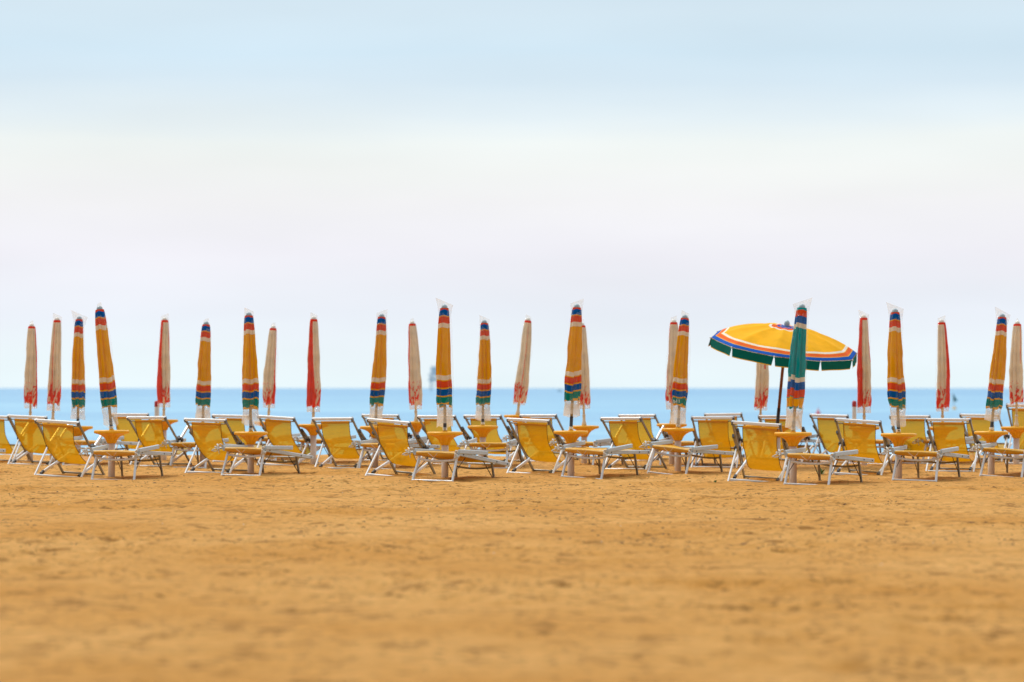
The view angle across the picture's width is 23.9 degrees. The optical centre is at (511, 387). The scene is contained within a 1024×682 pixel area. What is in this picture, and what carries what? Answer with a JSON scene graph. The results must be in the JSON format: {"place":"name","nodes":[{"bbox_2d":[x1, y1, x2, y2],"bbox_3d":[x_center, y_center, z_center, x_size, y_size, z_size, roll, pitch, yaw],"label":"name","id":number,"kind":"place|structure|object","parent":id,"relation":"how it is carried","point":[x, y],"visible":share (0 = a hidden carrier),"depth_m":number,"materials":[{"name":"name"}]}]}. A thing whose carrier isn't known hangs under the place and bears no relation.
{"place":"outdoors","nodes":[
{"label":"outdoors","id":0,"kind":"place"},
{"bbox_2d":[0,454,1023,681],"bbox_3d":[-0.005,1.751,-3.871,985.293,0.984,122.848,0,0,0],"label":"sand beach","id":1,"kind":"structure","parent":0,"point":[339,598],"depth_m":17.29,"materials":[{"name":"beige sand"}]},
{"bbox_2d":[0,415,28,461],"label":"deckchair","id":2,"kind":"object","parent":1,"relation":"on","point":[9,448],"visible":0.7,"depth_m":43.40,"materials":[{"name":"yellow fabric"}]},
{"bbox_2d":[7,414,68,464],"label":"deckchair","id":3,"kind":"object","parent":1,"relation":"on","point":[30,438],"visible":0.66,"depth_m":42.13,"materials":[{"name":"yellow fabric"}]},
{"bbox_2d":[34,418,106,476],"bbox_3d":[-6.772,0.940,37.179,0.850,0.922,1.169,3,1,15],"label":"deckchair","id":4,"kind":"object","parent":1,"relation":"on","point":[59,442],"visible":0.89,"depth_m":36.81,"materials":[{"name":"fabric"}]},
{"bbox_2d":[74,425,92,452],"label":"umbrella stand","id":5,"kind":"object","parent":1,"relation":"on","point":[77,431],"visible":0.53,"depth_m":42.91,"materials":[{"name":"yellow plastic"}]},
{"bbox_2d":[70,316,85,420],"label":"closed umbrella","id":6,"kind":"object","parent":5,"relation":"on","point":[78,390],"visible":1,"depth_m":42.92,"materials":[{"name":"fabric"}]},
{"bbox_2d":[62,436,140,464],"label":"sunbed","id":7,"kind":"object","parent":1,"relation":"on","point":[80,442],"visible":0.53,"depth_m":42.47,"materials":[{"name":"metal"}]},
{"bbox_2d":[94,429,128,476],"bbox_3d":[-6.045,1.105,36.500,0.530,0.968,0.530,0,0,0],"label":"umbrella stand","id":8,"kind":"object","parent":1,"relation":"on","point":[111,436],"visible":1,"depth_m":36.44,"materials":[{"name":"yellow plastic"}]},
{"bbox_2d":[95,306,117,428],"bbox_3d":[-6.127,-0.202,36.503,0.261,2.195,0.278,-6,0,0],"label":"closed umbrella","id":9,"kind":"object","parent":8,"relation":"on","point":[108,394],"visible":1,"depth_m":36.42,"materials":[{"name":"fabric"}]},
{"bbox_2d":[79,444,172,479],"bbox_3d":[-5.751,1.139,36.159,0.944,0.592,1.837,1,-2,8],"label":"sunbed","id":10,"kind":"object","parent":1,"relation":"on","point":[97,450],"visible":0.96,"depth_m":35.40,"materials":[{"name":"grey paint"}]},
{"bbox_2d":[111,413,157,458],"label":"deckchair","id":11,"kind":"object","parent":1,"relation":"on","point":[121,422],"visible":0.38,"depth_m":45.72,"materials":[{"name":"fabric"}]},
{"bbox_2d":[154,401,158,455],"bbox_3d":[-6.976,1.072,47.500,0.103,1.642,0.103,0,0,0],"label":"marker post","id":12,"kind":"object","parent":1,"relation":"on","point":[156,409],"visible":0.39,"depth_m":47.46,"materials":[{"name":"white metal"}]},
{"bbox_2d":[126,416,191,466],"bbox_3d":[-6.096,0.939,41.972,0.850,0.922,1.169,-1,0,18],"label":"deckchair","id":13,"kind":"object","parent":1,"relation":"on","point":[149,432],"visible":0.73,"depth_m":41.58,"materials":[{"name":"yellow fabric"}]},
{"bbox_2d":[151,419,177,459],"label":"umbrella stand","id":14,"kind":"object","parent":1,"relation":"on","point":[166,426],"visible":0.47,"depth_m":44.95,"materials":[{"name":"yellow plastic"}]},
{"bbox_2d":[157,317,169,419],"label":"closed umbrella","id":15,"kind":"object","parent":14,"relation":"on","point":[163,385],"visible":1,"depth_m":44.93,"materials":[{"name":"beige fabric"}]},
{"bbox_2d":[187,426,204,465],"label":"umbrella stand","id":16,"kind":"object","parent":1,"relation":"on","point":[202,457],"visible":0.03,"depth_m":41.95,"materials":[{"name":"yellow plastic"}]},
{"bbox_2d":[195,321,210,418],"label":"closed umbrella","id":17,"kind":"object","parent":16,"relation":"on","point":[203,393],"visible":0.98,"depth_m":41.93,"materials":[{"name":"fabric"}]},
{"bbox_2d":[159,438,236,468],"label":"sunbed","id":18,"kind":"object","parent":1,"relation":"on","point":[174,443],"visible":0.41,"depth_m":41.43,"materials":[{"name":"metal"}]},
{"bbox_2d":[184,417,247,472],"bbox_3d":[-4.675,0.936,38.718,0.850,0.922,1.169,1,0,19],"label":"deckchair","id":19,"kind":"object","parent":1,"relation":"on","point":[206,433],"visible":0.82,"depth_m":38.34,"materials":[{"name":"fabric"}]},
{"bbox_2d":[212,414,270,461],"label":"deckchair","id":20,"kind":"object","parent":1,"relation":"on","point":[237,423],"visible":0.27,"depth_m":44.12,"materials":[{"name":"yellow fabric"}]},
{"bbox_2d":[234,431,267,472],"bbox_3d":[-4.093,1.126,37.900,0.530,0.911,0.530,0,0,0],"label":"umbrella stand","id":21,"kind":"object","parent":1,"relation":"on","point":[250,438],"visible":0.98,"depth_m":37.83,"materials":[{"name":"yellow plastic"}]},
{"bbox_2d":[242,312,259,430],"bbox_3d":[-4.109,-0.161,37.902,0.285,2.203,0.262,-1,0,0],"label":"closed umbrella","id":22,"kind":"object","parent":21,"relation":"on","point":[250,391],"visible":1,"depth_m":37.83,"materials":[{"name":"fabric"}]},
{"bbox_2d":[211,444,313,475],"bbox_3d":[-3.869,1.181,37.583,0.944,0.586,1.837,1,-5,20],"label":"sunbed","id":23,"kind":"object","parent":1,"relation":"on","point":[272,452],"visible":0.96,"depth_m":36.95,"materials":[{"name":"metal"}]},
{"bbox_2d":[254,421,270,458],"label":"umbrella stand","id":24,"kind":"object","parent":1,"relation":"on","point":[257,422],"visible":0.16,"depth_m":45.90,"materials":[{"name":"yellow plastic"}]},
{"bbox_2d":[263,325,276,418],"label":"closed umbrella","id":25,"kind":"object","parent":24,"relation":"on","point":[269,383],"visible":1,"depth_m":45.93,"materials":[{"name":"beige fabric"}]},
{"bbox_2d":[257,433,304,460],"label":"sunbed","id":26,"kind":"object","parent":1,"relation":"on","point":[265,439],"visible":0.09,"depth_m":45.26,"materials":[{"name":"metal"}]},
{"bbox_2d":[257,414,319,465],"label":"deckchair","id":27,"kind":"object","parent":1,"relation":"on","point":[279,432],"visible":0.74,"depth_m":42.38,"materials":[{"name":"fabric"}]},
{"bbox_2d":[298,424,321,463],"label":"umbrella stand","id":28,"kind":"object","parent":1,"relation":"on","point":[311,429],"visible":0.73,"depth_m":42.45,"materials":[{"name":"yellow plastic"}]},
{"bbox_2d":[306,316,320,423],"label":"closed umbrella","id":29,"kind":"object","parent":28,"relation":"on","point":[313,382],"visible":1,"depth_m":42.43,"materials":[{"name":"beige fabric"}]},
{"bbox_2d":[292,435,360,463],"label":"sunbed","id":30,"kind":"object","parent":1,"relation":"on","point":[301,440],"visible":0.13,"depth_m":43.17,"materials":[{"name":"metal"}]},
{"bbox_2d":[312,417,371,468],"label":"deckchair","id":31,"kind":"object","parent":1,"relation":"on","point":[336,440],"visible":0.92,"depth_m":40.82,"materials":[{"name":"fabric"}]},
{"bbox_2d":[360,425,377,466],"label":"umbrella stand","id":32,"kind":"object","parent":1,"relation":"on","point":[369,430],"visible":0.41,"depth_m":41.25,"materials":[{"name":"orange plastic"}]},
{"bbox_2d":[369,314,386,424],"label":"closed umbrella","id":33,"kind":"object","parent":32,"relation":"on","point":[378,385],"visible":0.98,"depth_m":41.22,"materials":[{"name":"fabric"}]},
{"bbox_2d":[361,414,412,460],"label":"deckchair","id":34,"kind":"object","parent":1,"relation":"on","point":[363,416],"visible":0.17,"depth_m":44.73,"materials":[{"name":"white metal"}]},
{"bbox_2d":[349,439,439,468],"bbox_3d":[-1.986,1.151,41.090,0.944,0.586,1.837,0,-2,22],"label":"sunbed","id":35,"kind":"object","parent":1,"relation":"on","point":[370,443],"visible":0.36,"depth_m":40.45,"materials":[{"name":"metal"}]},
{"bbox_2d":[365,417,435,475],"bbox_3d":[-1.657,0.931,36.931,0.850,0.922,1.169,5,2,25],"label":"deckchair","id":36,"kind":"object","parent":1,"relation":"on","point":[393,443],"visible":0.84,"depth_m":36.59,"materials":[{"name":"fabric"}]},
{"bbox_2d":[378,436,433,459],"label":"sunbed","id":37,"kind":"object","parent":1,"relation":"on","point":[424,439],"visible":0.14,"depth_m":43.30,"materials":[{"name":"metal"}]},
{"bbox_2d":[411,421,424,437],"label":"umbrella stand","id":38,"kind":"object","parent":1,"relation":"on","point":[417,427],"visible":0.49,"depth_m":44.90,"materials":[{"name":"orange plastic"}]},
{"bbox_2d":[408,321,421,421],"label":"closed umbrella","id":39,"kind":"object","parent":38,"relation":"on","point":[415,388],"visible":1,"depth_m":44.92,"materials":[{"name":"beige fabric"}]},
{"bbox_2d":[427,431,462,476],"bbox_3d":[-0.997,1.107,35.950,0.530,0.944,0.530,0,0,0],"label":"umbrella stand","id":40,"kind":"object","parent":1,"relation":"on","point":[444,438],"visible":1,"depth_m":35.89,"materials":[{"name":"yellow plastic"}]},
{"bbox_2d":[436,304,452,430],"bbox_3d":[-0.999,-0.218,35.948,0.267,2.246,0.269,0,0,0],"label":"closed umbrella","id":41,"kind":"object","parent":40,"relation":"on","point":[444,386],"visible":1,"depth_m":35.88,"materials":[{"name":"fabric"}]},
{"bbox_2d":[417,415,478,463],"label":"deckchair","id":42,"kind":"object","parent":1,"relation":"on","point":[430,425],"visible":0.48,"depth_m":42.44,"materials":[{"name":"fabric"}]},
{"bbox_2d":[402,447,509,481],"bbox_3d":[-0.816,1.203,35.539,0.944,0.586,1.837,1,-7,25],"label":"sunbed","id":43,"kind":"object","parent":1,"relation":"on","point":[462,457],"visible":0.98,"depth_m":34.97,"materials":[{"name":"metal"}]},
{"bbox_2d":[467,425,497,456],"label":"umbrella stand","id":44,"kind":"object","parent":1,"relation":"on","point":[482,431],"visible":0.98,"depth_m":41.61,"materials":[{"name":"orange plastic"}]},
{"bbox_2d":[475,320,491,424],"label":"closed umbrella","id":45,"kind":"object","parent":44,"relation":"on","point":[483,393],"visible":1,"depth_m":41.63,"materials":[{"name":"fabric"}]},
{"bbox_2d":[457,438,521,467],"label":"sunbed","id":46,"kind":"object","parent":1,"relation":"on","point":[507,445],"visible":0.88,"depth_m":40.35,"materials":[{"name":"metal"}]},
{"bbox_2d":[463,414,524,461],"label":"deckchair","id":47,"kind":"object","parent":1,"relation":"on","point":[493,435],"visible":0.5,"depth_m":42.98,"materials":[{"name":"fabric"}]},
{"bbox_2d":[504,415,529,458],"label":"umbrella stand","id":48,"kind":"object","parent":1,"relation":"on","point":[517,456],"visible":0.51,"depth_m":45.92,"materials":[{"name":"orange plastic"}]},
{"bbox_2d":[513,318,531,414],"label":"closed umbrella","id":49,"kind":"object","parent":48,"relation":"on","point":[521,385],"visible":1,"depth_m":45.93,"materials":[{"name":"beige fabric"}]},
{"bbox_2d":[501,434,578,459],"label":"sunbed","id":50,"kind":"object","parent":1,"relation":"on","point":[506,438],"visible":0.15,"depth_m":45.03,"materials":[{"name":"metal"}]},
{"bbox_2d":[506,417,575,472],"bbox_3d":[0.472,0.930,38.013,0.850,0.922,1.169,2,1,25],"label":"deckchair","id":51,"kind":"object","parent":1,"relation":"on","point":[532,441],"visible":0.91,"depth_m":37.66,"materials":[{"name":"fabric"}]},
{"bbox_2d":[519,414,578,461],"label":"deckchair","id":52,"kind":"object","parent":1,"relation":"on","point":[550,434],"visible":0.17,"depth_m":44.09,"materials":[{"name":"yellow fabric"}]},
{"bbox_2d":[554,430,587,475],"bbox_3d":[0.896,1.118,36.800,0.530,0.967,0.530,0,0,0],"label":"umbrella stand","id":53,"kind":"object","parent":1,"relation":"on","point":[570,436],"visible":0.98,"depth_m":36.73,"materials":[{"name":"orange plastic"}]},
{"bbox_2d":[563,304,581,429],"bbox_3d":[0.935,-0.231,36.801,0.266,2.272,0.266,3,0,0],"label":"closed umbrella","id":54,"kind":"object","parent":53,"relation":"on","point":[572,382],"visible":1,"depth_m":36.73,"materials":[{"name":"fabric"}]},
{"bbox_2d":[573,425,598,462],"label":"umbrella stand","id":55,"kind":"object","parent":1,"relation":"on","point":[589,428],"visible":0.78,"depth_m":42.93,"materials":[{"name":"orange plastic"}]},
{"bbox_2d":[577,322,590,425],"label":"closed umbrella","id":56,"kind":"object","parent":55,"relation":"on","point":[585,392],"visible":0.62,"depth_m":42.92,"materials":[{"name":"beige fabric"}]},
{"bbox_2d":[549,438,623,464],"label":"sunbed","id":57,"kind":"object","parent":1,"relation":"on","point":[602,442],"visible":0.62,"depth_m":41.48,"materials":[{"name":"metal"}]},
{"bbox_2d":[551,440,650,478],"bbox_3d":[1.367,1.120,36.911,0.944,0.592,1.837,4,0,25],"label":"sunbed","id":58,"kind":"object","parent":1,"relation":"on","point":[604,452],"visible":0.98,"depth_m":36.30,"materials":[{"name":"metal"}]},
{"bbox_2d":[600,416,667,469],"bbox_3d":[2.040,0.931,40.126,0.850,0.922,1.169,-1,0,27],"label":"deckchair","id":59,"kind":"object","parent":1,"relation":"on","point":[620,433],"visible":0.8,"depth_m":39.76,"materials":[{"name":"fabric"}]},
{"bbox_2d":[618,414,668,460],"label":"deckchair","id":60,"kind":"object","parent":1,"relation":"on","point":[643,436],"visible":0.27,"depth_m":44.40,"materials":[{"name":"fabric"}]},
{"bbox_2d":[657,423,686,463],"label":"umbrella stand","id":61,"kind":"object","parent":1,"relation":"on","point":[671,459],"visible":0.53,"depth_m":42.45,"materials":[{"name":"orange plastic"}]},
{"bbox_2d":[665,319,677,423],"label":"closed umbrella","id":62,"kind":"object","parent":61,"relation":"on","point":[673,332],"visible":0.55,"depth_m":42.43,"materials":[{"name":"beige fabric"}]},
{"bbox_2d":[661,427,693,470],"bbox_3d":[2.662,1.105,38.800,0.530,0.953,0.530,0,0,0],"label":"umbrella stand","id":63,"kind":"object","parent":1,"relation":"on","point":[677,434],"visible":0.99,"depth_m":38.73,"materials":[{"name":"orange plastic"}]},
{"bbox_2d":[670,315,688,426],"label":"closed umbrella","id":64,"kind":"object","parent":63,"relation":"on","point":[680,387],"visible":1,"depth_m":38.74,"materials":[{"name":"fabric"}]},
{"bbox_2d":[639,440,733,473],"bbox_3d":[2.790,1.145,38.406,0.944,0.586,1.837,6,0,28],"label":"sunbed","id":65,"kind":"object","parent":1,"relation":"on","point":[661,446],"visible":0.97,"depth_m":37.81,"materials":[{"name":"metal"}]},
{"bbox_2d":[659,437,715,466],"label":"sunbed","id":66,"kind":"object","parent":1,"relation":"on","point":[687,443],"visible":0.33,"depth_m":41.63,"materials":[{"name":"metal"}]},
{"bbox_2d":[691,416,743,467],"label":"deckchair","id":67,"kind":"object","parent":1,"relation":"on","point":[713,432],"visible":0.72,"depth_m":40.78,"materials":[{"name":"fabric"}]},
{"bbox_2d":[704,412,745,457],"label":"deckchair","id":68,"kind":"object","parent":1,"relation":"on","point":[730,428],"visible":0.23,"depth_m":45.66,"materials":[{"name":"yellow fabric"}]},
{"bbox_2d":[727,420,788,481],"bbox_3d":[3.662,0.945,35.358,0.850,0.922,1.169,4,1,18],"label":"deckchair","id":69,"kind":"object","parent":1,"relation":"on","point":[760,447],"visible":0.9,"depth_m":34.99,"materials":[{"name":"fabric"}]},
{"bbox_2d":[762,425,788,457],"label":"umbrella stand","id":70,"kind":"object","parent":1,"relation":"on","point":[784,429],"visible":0.2,"depth_m":41.15,"materials":[{"name":"orange plastic"}]},
{"bbox_2d":[708,320,857,423],"bbox_3d":[4.574,-0.157,41.177,2.578,2.007,2.516,5,4,0],"label":"open umbrella","id":71,"kind":"object","parent":70,"relation":"on","point":[759,340],"visible":0.85,"depth_m":40.45,"materials":[{"name":"fabric"}]},
{"bbox_2d":[758,415,813,463],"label":"deckchair","id":72,"kind":"object","parent":1,"relation":"on","point":[806,439],"visible":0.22,"depth_m":42.69,"materials":[{"name":"metal"}]},
{"bbox_2d":[774,431,811,482],"bbox_3d":[3.976,1.107,34.200,0.530,0.993,0.530,0,0,0],"label":"umbrella stand","id":73,"kind":"object","parent":1,"relation":"on","point":[793,439],"visible":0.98,"depth_m":34.14,"materials":[{"name":"orange plastic"}]},
{"bbox_2d":[785,304,806,430],"bbox_3d":[4.036,-0.205,34.199,0.274,2.175,0.282,4,0,0],"label":"closed umbrella","id":74,"kind":"object","parent":73,"relation":"on","point":[796,380],"visible":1,"depth_m":34.12,"materials":[{"name":"teal fabric"}]},
{"bbox_2d":[788,434,820,457],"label":"sunbed","id":75,"kind":"object","parent":1,"relation":"on","point":[813,440],"visible":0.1,"depth_m":44.20,"materials":[{"name":"metal"}]},
{"bbox_2d":[772,448,873,484],"bbox_3d":[4.419,1.151,34.229,0.944,0.592,1.837,2,-3,27],"label":"sunbed","id":76,"kind":"object","parent":1,"relation":"on","point":[798,454],"visible":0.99,"depth_m":33.61,"materials":[{"name":"metal"}]},
{"bbox_2d":[809,413,851,461],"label":"deckchair","id":77,"kind":"object","parent":1,"relation":"on","point":[826,430],"visible":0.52,"depth_m":43.57,"materials":[{"name":"fabric"}]},
{"bbox_2d":[852,401,856,422],"bbox_3d":[6.725,1.072,47.500,0.092,1.642,0.092,0,0,0],"label":"marker post","id":78,"kind":"object","parent":1,"relation":"on","point":[854,404],"visible":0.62,"depth_m":47.46,"materials":[{"name":"white metal"}]},
{"bbox_2d":[832,417,893,474],"bbox_3d":[5.520,0.937,37.800,0.850,0.922,1.169,4,1,23],"label":"deckchair","id":79,"kind":"object","parent":1,"relation":"on","point":[859,437],"visible":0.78,"depth_m":37.42,"materials":[{"name":"fabric"}]},
{"bbox_2d":[843,439,913,463],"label":"sunbed","id":80,"kind":"object","parent":1,"relation":"on","point":[879,441],"visible":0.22,"depth_m":42.68,"materials":[{"name":"metal"}]},
{"bbox_2d":[881,432,916,477],"bbox_3d":[5.756,1.128,36.000,0.530,0.938,0.530,0,0,0],"label":"umbrella stand","id":81,"kind":"object","parent":1,"relation":"on","point":[897,439],"visible":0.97,"depth_m":35.93,"materials":[{"name":"orange plastic"}]},
{"bbox_2d":[887,308,905,431],"bbox_3d":[5.723,-0.176,36.000,0.284,2.211,0.262,-2,0,0],"label":"closed umbrella","id":82,"kind":"object","parent":81,"relation":"on","point":[896,391],"visible":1,"depth_m":35.93,"materials":[{"name":"fabric"}]},
{"bbox_2d":[889,415,939,463],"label":"deckchair","id":83,"kind":"object","parent":1,"relation":"on","point":[917,426],"visible":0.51,"depth_m":42.93,"materials":[{"name":"fabric"}]},
{"bbox_2d":[880,445,969,481],"bbox_3d":[6.150,1.153,35.919,0.944,0.592,1.837,1,-3,24],"label":"sunbed","id":84,"kind":"object","parent":1,"relation":"on","point":[939,454],"visible":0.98,"depth_m":35.26,"materials":[{"name":"metal"}]},
{"bbox_2d":[912,435,986,463],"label":"sunbed","id":85,"kind":"object","parent":1,"relation":"on","point":[969,440],"visible":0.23,"depth_m":42.96,"materials":[{"name":"metal"}]},
{"bbox_2d":[925,418,981,471],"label":"deckchair","id":86,"kind":"object","parent":1,"relation":"on","point":[949,434],"visible":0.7,"depth_m":39.03,"materials":[{"name":"fabric"}]},
{"bbox_2d":[959,413,1011,461],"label":"deckchair","id":87,"kind":"object","parent":1,"relation":"on","point":[979,422],"visible":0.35,"depth_m":44.13,"materials":[{"name":"yellow fabric"}]},
{"bbox_2d":[974,430,1008,474],"bbox_3d":[7.473,1.128,37.700,0.530,0.939,0.530,0,0,0],"label":"umbrella stand","id":88,"kind":"object","parent":1,"relation":"on","point":[990,436],"visible":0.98,"depth_m":37.64,"materials":[{"name":"orange plastic"}]},
{"bbox_2d":[984,314,1006,429],"bbox_3d":[7.559,-0.164,37.703,0.270,2.195,0.263,5,0,0],"label":"closed umbrella","id":89,"kind":"object","parent":88,"relation":"on","point":[994,401],"visible":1,"depth_m":37.64,"materials":[{"name":"fabric"}]},
{"bbox_2d":[969,442,1023,476],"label":"sunbed","id":90,"kind":"object","parent":1,"relation":"on","point":[987,447],"visible":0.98,"depth_m":36.87,"materials":[{"name":"metal"}]},
{"bbox_2d":[1001,426,1023,463],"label":"umbrella stand","id":91,"kind":"object","parent":1,"relation":"on","point":[1016,433],"visible":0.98,"depth_m":41.95,"materials":[{"name":"orange plastic"}]},
{"bbox_2d":[1009,321,1023,426],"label":"closed umbrella","id":92,"kind":"object","parent":91,"relation":"on","point":[1016,395],"visible":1,"depth_m":41.93,"materials":[{"name":"beige fabric"}]},
{"bbox_2d":[1005,403,1023,463],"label":"deckchair","id":93,"kind":"object","parent":1,"relation":"on","point":[1021,423],"visible":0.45,"depth_m":42.43,"materials":[{"name":"fabric"}]},
{"bbox_2d":[0,388,1023,455],"bbox_3d":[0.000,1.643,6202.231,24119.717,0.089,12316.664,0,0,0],"label":"sea water","id":94,"kind":"structure","parent":0,"point":[354,403],"depth_m":213.25,"materials":[{"name":"blue liquid"}]},
{"bbox_2d":[428,366,435,390],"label":"offshore platform","id":95,"kind":"structure","parent":94,"relation":"in","point":[432,373],"depth_m":1496.42,"materials":[{"name":"grey metal"}]},
{"bbox_2d":[0,0,1023,387],"label":"sky","id":96,"kind":"structure","parent":0,"point":[643,166],"materials":[{"name":"white"}]},
{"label":"umbrella stand","id":97,"kind":"object","parent":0,"visible":0},
{"bbox_2d":[24,323,37,418],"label":"closed umbrella","id":98,"kind":"object","parent":97,"relation":"in","point":[30,387],"visible":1,"depth_m":43.92,"materials":[{"name":"beige fabric"}]},
{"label":"umbrella stand","id":99,"kind":"object","parent":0,"visible":0},
{"bbox_2d":[47,317,60,419],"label":"closed umbrella","id":100,"kind":"object","parent":99,"relation":"on","point":[54,388],"visible":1,"depth_m":43.92,"materials":[{"name":"beige fabric"}]},
{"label":"umbrella stand","id":101,"kind":"object","parent":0,"visible":0},
{"bbox_2d":[754,354,768,421],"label":"closed umbrella","id":102,"kind":"object","parent":101,"relation":"in","point":[761,387],"visible":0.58,"depth_m":43.92,"materials":[{"name":"beige fabric"}]},
{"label":"umbrella stand","id":103,"kind":"object","parent":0,"visible":0},
{"bbox_2d":[857,315,871,423],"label":"closed umbrella","id":104,"kind":"object","parent":103,"relation":"on","point":[864,399],"visible":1,"depth_m":41.93,"materials":[{"name":"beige fabric"}]},
{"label":"umbrella stand","id":105,"kind":"object","parent":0,"visible":0},
{"bbox_2d":[936,319,949,421],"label":"closed umbrella","id":106,"kind":"object","parent":105,"relation":"on","point":[943,385],"visible":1,"depth_m":42.43,"materials":[{"name":"beige fabric"}]}
]}

